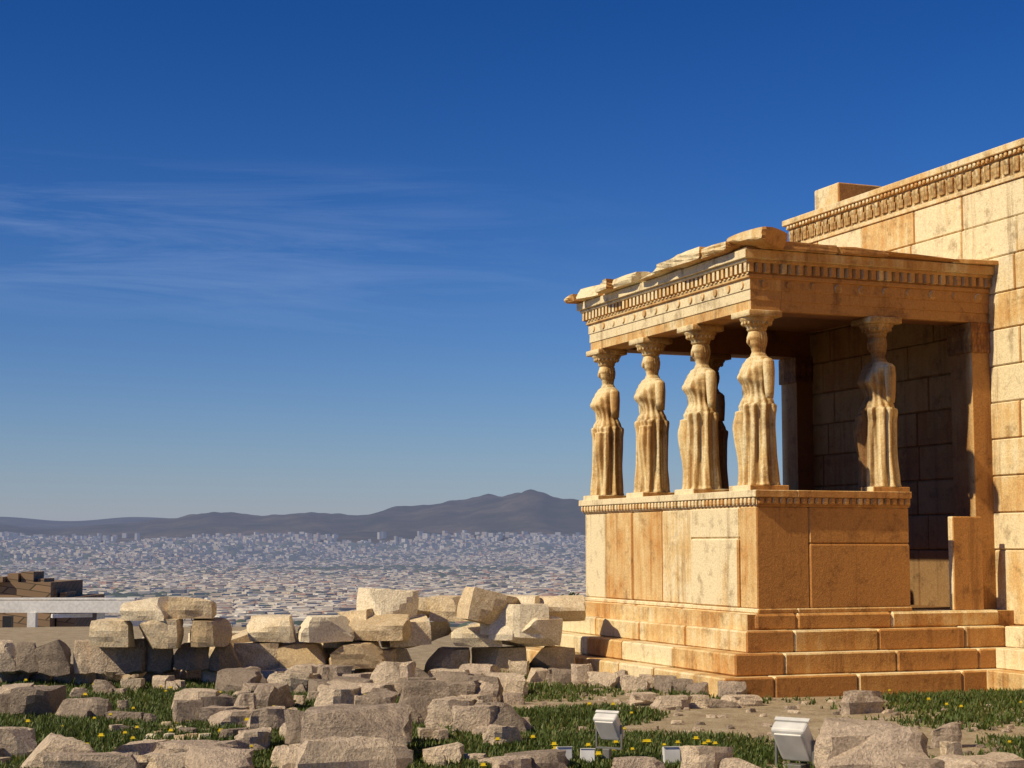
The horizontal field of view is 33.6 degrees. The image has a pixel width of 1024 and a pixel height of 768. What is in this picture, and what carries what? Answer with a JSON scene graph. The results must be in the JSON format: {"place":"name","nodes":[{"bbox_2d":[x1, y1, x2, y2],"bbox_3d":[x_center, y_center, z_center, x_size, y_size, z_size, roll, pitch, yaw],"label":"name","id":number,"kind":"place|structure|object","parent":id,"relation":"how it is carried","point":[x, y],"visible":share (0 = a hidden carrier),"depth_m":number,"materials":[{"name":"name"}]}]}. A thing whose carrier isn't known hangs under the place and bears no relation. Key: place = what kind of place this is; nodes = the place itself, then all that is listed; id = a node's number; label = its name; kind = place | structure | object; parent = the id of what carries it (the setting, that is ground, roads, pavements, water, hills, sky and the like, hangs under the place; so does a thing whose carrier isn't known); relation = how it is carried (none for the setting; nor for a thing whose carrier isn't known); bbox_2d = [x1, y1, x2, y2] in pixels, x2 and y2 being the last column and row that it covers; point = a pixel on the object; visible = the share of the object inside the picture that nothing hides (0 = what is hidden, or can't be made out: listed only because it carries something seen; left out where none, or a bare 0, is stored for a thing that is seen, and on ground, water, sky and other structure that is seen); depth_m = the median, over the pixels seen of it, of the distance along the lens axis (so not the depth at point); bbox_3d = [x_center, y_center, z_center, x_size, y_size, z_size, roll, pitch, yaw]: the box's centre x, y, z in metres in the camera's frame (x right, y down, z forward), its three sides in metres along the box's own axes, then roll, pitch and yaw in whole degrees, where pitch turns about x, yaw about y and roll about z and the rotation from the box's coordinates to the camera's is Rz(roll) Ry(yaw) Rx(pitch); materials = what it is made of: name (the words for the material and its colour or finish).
{"place":"outdoors","nodes":[
{"label":"outdoors","id":0,"kind":"place"},
{"bbox_2d":[0,668,1023,767],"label":"grass","id":1,"kind":"structure","parent":0,"point":[157,702],"depth_m":17.24,"materials":[{"name":"green plant"}]},
{"bbox_2d":[0,489,1023,766],"bbox_3d":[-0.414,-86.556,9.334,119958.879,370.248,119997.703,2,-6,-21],"label":"ground","id":2,"kind":"structure","parent":0,"point":[534,511],"depth_m":6770.00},
{"bbox_2d":[0,571,104,627],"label":"ruined building","id":3,"kind":"structure","parent":2,"relation":"on","point":[31,584],"depth_m":133.55,"materials":[{"name":"stone"}]},
{"bbox_2d":[0,598,139,626],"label":"gantry","id":4,"kind":"object","parent":2,"relation":"on","point":[32,608],"visible":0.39,"depth_m":100.58,"materials":[{"name":"white metal"}]},
{"bbox_2d":[2,616,191,627],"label":"scaffold","id":5,"kind":"object","parent":2,"relation":"on","point":[7,621],"visible":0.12,"depth_m":99.35,"materials":[{"name":"metal"}]},
{"bbox_2d":[0,530,586,626],"bbox_3d":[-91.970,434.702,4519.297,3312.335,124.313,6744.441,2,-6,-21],"label":"city buildings","id":6,"kind":"structure","parent":2,"relation":"on","point":[233,604],"depth_m":3379.18,"materials":[{"name":"white concrete"}]},
{"bbox_2d":[89,587,585,740],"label":"fallen blocks","id":7,"kind":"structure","parent":2,"relation":"on","point":[398,620],"depth_m":23.58,"materials":[{"name":"stone"}]},
{"bbox_2d":[0,638,1023,767],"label":"rocks","id":8,"kind":"object","parent":2,"relation":"on","point":[344,722],"visible":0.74,"depth_m":17.36,"materials":[{"name":"stone"}]},
{"bbox_2d":[24,678,1021,766],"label":"flowers","id":9,"kind":"object","parent":2,"relation":"on","point":[553,744],"visible":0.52,"depth_m":15.74,"materials":[{"name":"plant"}]},
{"bbox_2d":[556,746,572,762],"bbox_3d":[0.442,3.204,14.412,0.157,0.251,0.083,1,-6,-10],"label":"floodlight","id":10,"kind":"object","parent":2,"relation":"on","point":[569,753],"visible":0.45,"depth_m":14.40,"materials":[{"name":"white metal"}]},
{"bbox_2d":[579,748,596,762],"bbox_3d":[0.645,3.212,14.412,0.149,0.238,0.079,0,-5,5],"label":"floodlight","id":11,"kind":"object","parent":2,"relation":"on","point":[587,753],"visible":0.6,"depth_m":14.39,"materials":[{"name":"white metal"}]},
{"bbox_2d":[593,710,624,758],"bbox_3d":[0.828,3.036,14.430,0.248,0.515,0.206,-3,-6,30],"label":"floodlight","id":12,"kind":"object","parent":2,"relation":"on","point":[608,725],"visible":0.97,"depth_m":14.38,"materials":[{"name":"white metal"}]},
{"bbox_2d":[661,746,681,762],"bbox_3d":[1.356,3.216,14.412,0.174,0.277,0.091,1,-6,-8],"label":"floodlight","id":13,"kind":"object","parent":2,"relation":"on","point":[671,753],"visible":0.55,"depth_m":14.39,"materials":[{"name":"white metal"}]},
{"bbox_2d":[526,485,1013,697],"bbox_3d":[3.529,3.069,24.882,4.800,2.965,7.072,2,-6,-21],"label":"porch base","id":14,"kind":"object","parent":2,"relation":"on","point":[776,591],"visible":0.93,"depth_m":22.32,"materials":[{"name":"stone"}]},
{"bbox_2d":[586,348,626,495],"bbox_3d":[1.497,0.620,26.985,0.557,2.315,0.720,2,-6,-21],"label":"caryatid","id":15,"kind":"object","parent":14,"relation":"on","point":[607,431],"visible":0.99,"depth_m":26.75,"materials":[{"name":"stone"}]},
{"bbox_2d":[629,337,672,492],"bbox_3d":[2.080,0.478,25.498,0.549,2.315,0.720,2,-6,-21],"label":"caryatid","id":16,"kind":"object","parent":14,"relation":"on","point":[651,423],"visible":1,"depth_m":25.26,"materials":[{"name":"stone"}]},
{"bbox_2d":[677,324,723,488],"bbox_3d":[2.669,0.336,24.014,0.559,2.315,0.720,2,-6,-21],"label":"caryatid","id":17,"kind":"object","parent":14,"relation":"on","point":[698,439],"visible":1,"depth_m":23.83,"materials":[{"name":"stone"}]},
{"bbox_2d":[690,354,730,488],"bbox_3d":[3.244,0.685,27.666,0.554,2.315,0.720,2,-6,-21],"label":"caryatid","id":18,"kind":"object","parent":14,"relation":"on","point":[716,362],"visible":0.34,"depth_m":27.43,"materials":[{"name":"stone"}]},
{"bbox_2d":[731,309,781,485],"bbox_3d":[3.253,0.194,22.528,0.558,2.315,0.720,2,-6,-21],"label":"caryatid","id":19,"kind":"object","parent":14,"relation":"on","point":[754,430],"visible":1,"depth_m":22.35,"materials":[{"name":"stone"}]},
{"bbox_2d":[851,316,901,486],"bbox_3d":[5.003,0.259,23.211,0.554,2.315,0.720,2,-6,-21],"label":"caryatid","id":20,"kind":"object","parent":14,"relation":"on","point":[875,432],"visible":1,"depth_m":23.03,"materials":[{"name":"stone"}]},
{"bbox_2d":[771,716,814,767],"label":"floodlight","id":21,"kind":"object","parent":2,"relation":"on","point":[794,739],"visible":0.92,"depth_m":14.36,"materials":[{"name":"white metal"}]},
{"bbox_2d":[781,138,1023,690],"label":"cella wall","id":22,"kind":"structure","parent":2,"relation":"on","point":[960,433],"depth_m":24.69,"materials":[{"name":"stone"}]},
{"bbox_2d":[577,246,994,359],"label":"porch entablature","id":23,"kind":"structure","parent":22,"relation":"attached to","point":[806,294],"depth_m":23.42,"materials":[{"name":"beige stone"}]},
{"bbox_2d":[564,227,998,303],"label":"porch roof stones","id":24,"kind":"object","parent":23,"relation":"on","point":[768,238],"visible":0.4,"depth_m":23.03,"materials":[{"name":"beige stone"}]},
{"bbox_2d":[779,152,1023,384],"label":"carved bands","id":25,"kind":"object","parent":22,"relation":"on","point":[969,337],"visible":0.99,"depth_m":25.22,"materials":[{"name":"stone"}]},
{"bbox_2d":[0,0,1023,520],"label":"sky","id":26,"kind":"structure","parent":0,"point":[258,257],"materials":[{"name":"blue"}]}
]}

